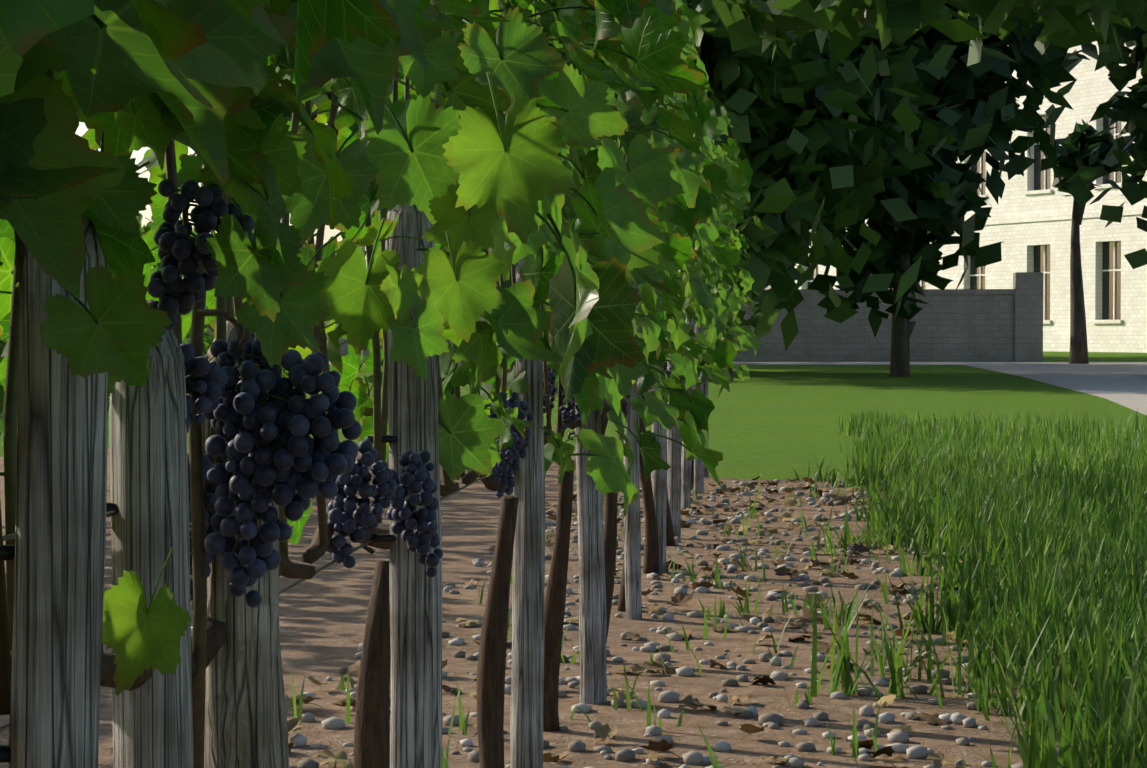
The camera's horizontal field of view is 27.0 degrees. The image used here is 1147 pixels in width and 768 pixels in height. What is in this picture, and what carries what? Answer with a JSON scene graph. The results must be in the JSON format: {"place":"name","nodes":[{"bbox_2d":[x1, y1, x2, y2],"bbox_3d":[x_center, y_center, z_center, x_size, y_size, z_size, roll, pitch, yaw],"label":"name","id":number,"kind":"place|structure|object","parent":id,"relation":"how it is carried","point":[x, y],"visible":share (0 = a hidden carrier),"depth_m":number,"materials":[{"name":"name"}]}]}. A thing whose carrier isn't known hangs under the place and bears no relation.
{"place":"outdoors","nodes":[
{"label":"outdoors","id":0,"kind":"place"},
{"bbox_2d":[75,122,770,288],"label":"sky","id":1,"kind":"structure","parent":0,"point":[82,129],"materials":[{"name":"white"}]},
{"bbox_2d":[0,449,1139,767],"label":"soil","id":2,"kind":"structure","parent":0,"point":[322,619],"depth_m":6.04,"materials":[{"name":"brown soil"}]},
{"bbox_2d":[201,318,288,767],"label":"stake","id":3,"kind":"object","parent":2,"relation":"on","point":[246,725],"visible":0.35,"depth_m":1.75,"materials":[{"name":"grey wood"}]},
{"bbox_2d":[10,390,693,767],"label":"grapevine trunks","id":4,"kind":"object","parent":2,"relation":"in","point":[372,726],"visible":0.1,"depth_m":3.77,"materials":[{"name":"brown wood"}]},
{"bbox_2d":[0,0,626,767],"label":"vine shoots","id":5,"kind":"object","parent":4,"relation":"attached to","point":[222,312],"visible":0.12,"depth_m":1.66,"materials":[{"name":"brown plant"}]},
{"bbox_2d":[8,202,708,767],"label":"wooden posts","id":6,"kind":"object","parent":2,"relation":"in","point":[60,552],"visible":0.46,"depth_m":1.55,"materials":[{"name":"grey wood"}]},
{"bbox_2d":[0,76,621,732],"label":"wires","id":7,"kind":"object","parent":6,"relation":"attached to","point":[12,536],"visible":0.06,"depth_m":2.34,"materials":[{"name":"grey metal"}]},
{"bbox_2d":[0,60,669,762],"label":"clips","id":8,"kind":"object","parent":6,"relation":"attached to","point":[6,552],"visible":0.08,"depth_m":1.56,"materials":[{"name":"black"}]},
{"bbox_2d":[0,0,765,544],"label":"vine leaves","id":9,"kind":"object","parent":2,"relation":"on","point":[698,280],"visible":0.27,"depth_m":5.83,"materials":[{"name":"green plant"}]},
{"bbox_2d":[93,6,627,695],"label":"leaves","id":10,"kind":"object","parent":9,"relation":"on","point":[515,172],"visible":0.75,"depth_m":1.65,"materials":[{"name":"green plant"}]},
{"bbox_2d":[147,179,670,607],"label":"grapes","id":11,"kind":"object","parent":9,"relation":"hanging from","point":[335,464],"visible":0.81,"depth_m":1.64,"materials":[{"name":"purple food"}]},
{"bbox_2d":[163,189,326,565],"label":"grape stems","id":12,"kind":"object","parent":11,"relation":"on","point":[187,238],"visible":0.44,"depth_m":1.64,"materials":[{"name":"plant"}]},
{"bbox_2d":[289,479,1138,767],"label":"pebbles","id":13,"kind":"object","parent":2,"relation":"on","point":[770,720],"visible":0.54,"depth_m":5.77,"materials":[{"name":"grey stone"}]},
{"bbox_2d":[285,475,1144,767],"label":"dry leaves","id":14,"kind":"object","parent":2,"relation":"on","point":[605,733],"visible":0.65,"depth_m":6.49,"materials":[{"name":"brown plant"}]},
{"bbox_2d":[0,351,1146,562],"bbox_3d":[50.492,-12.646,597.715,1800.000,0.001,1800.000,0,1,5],"label":"lawn","id":15,"kind":"structure","parent":0,"point":[770,422],"depth_m":25.49,"materials":[{"name":"green plant"}]},
{"bbox_2d":[0,272,1042,361],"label":"garden wall","id":16,"kind":"structure","parent":15,"relation":"on","point":[980,325],"depth_m":61.69,"materials":[{"name":"grey stone"}]},
{"bbox_2d":[282,2,1146,381],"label":"tree","id":17,"kind":"object","parent":15,"relation":"on","point":[1080,158],"depth_m":41.53,"materials":[{"name":"green plant"}]},
{"bbox_2d":[298,0,1146,350],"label":"tree","id":18,"kind":"object","parent":17,"relation":"attached to","point":[828,184],"visible":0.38,"depth_m":35.71,"materials":[{"name":"green plant"}]},
{"bbox_2d":[291,407,1146,767],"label":"grass","id":19,"kind":"structure","parent":15,"relation":"on","point":[1057,623],"depth_m":6.72,"materials":[{"name":"green plant"}]},
{"bbox_2d":[329,361,1146,364],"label":"road","id":20,"kind":"structure","parent":0,"point":[927,363],"depth_m":58.10,"materials":[{"name":"grey asphalt"}]},
{"bbox_2d":[795,22,1146,352],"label":"chateau walls","id":21,"kind":"structure","parent":0,"point":[1024,219],"depth_m":90.36,"materials":[{"name":"white stone"}]},
{"bbox_2d":[808,107,1121,319],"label":"windows","id":22,"kind":"structure","parent":21,"relation":"in","point":[1107,276],"depth_m":91.93,"materials":[{"name":"wood"}]},
{"bbox_2d":[966,365,1146,414],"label":"gravel","id":23,"kind":"structure","parent":0,"point":[1124,385],"depth_m":40.06,"materials":[{"name":"grey gravel"}]}
]}

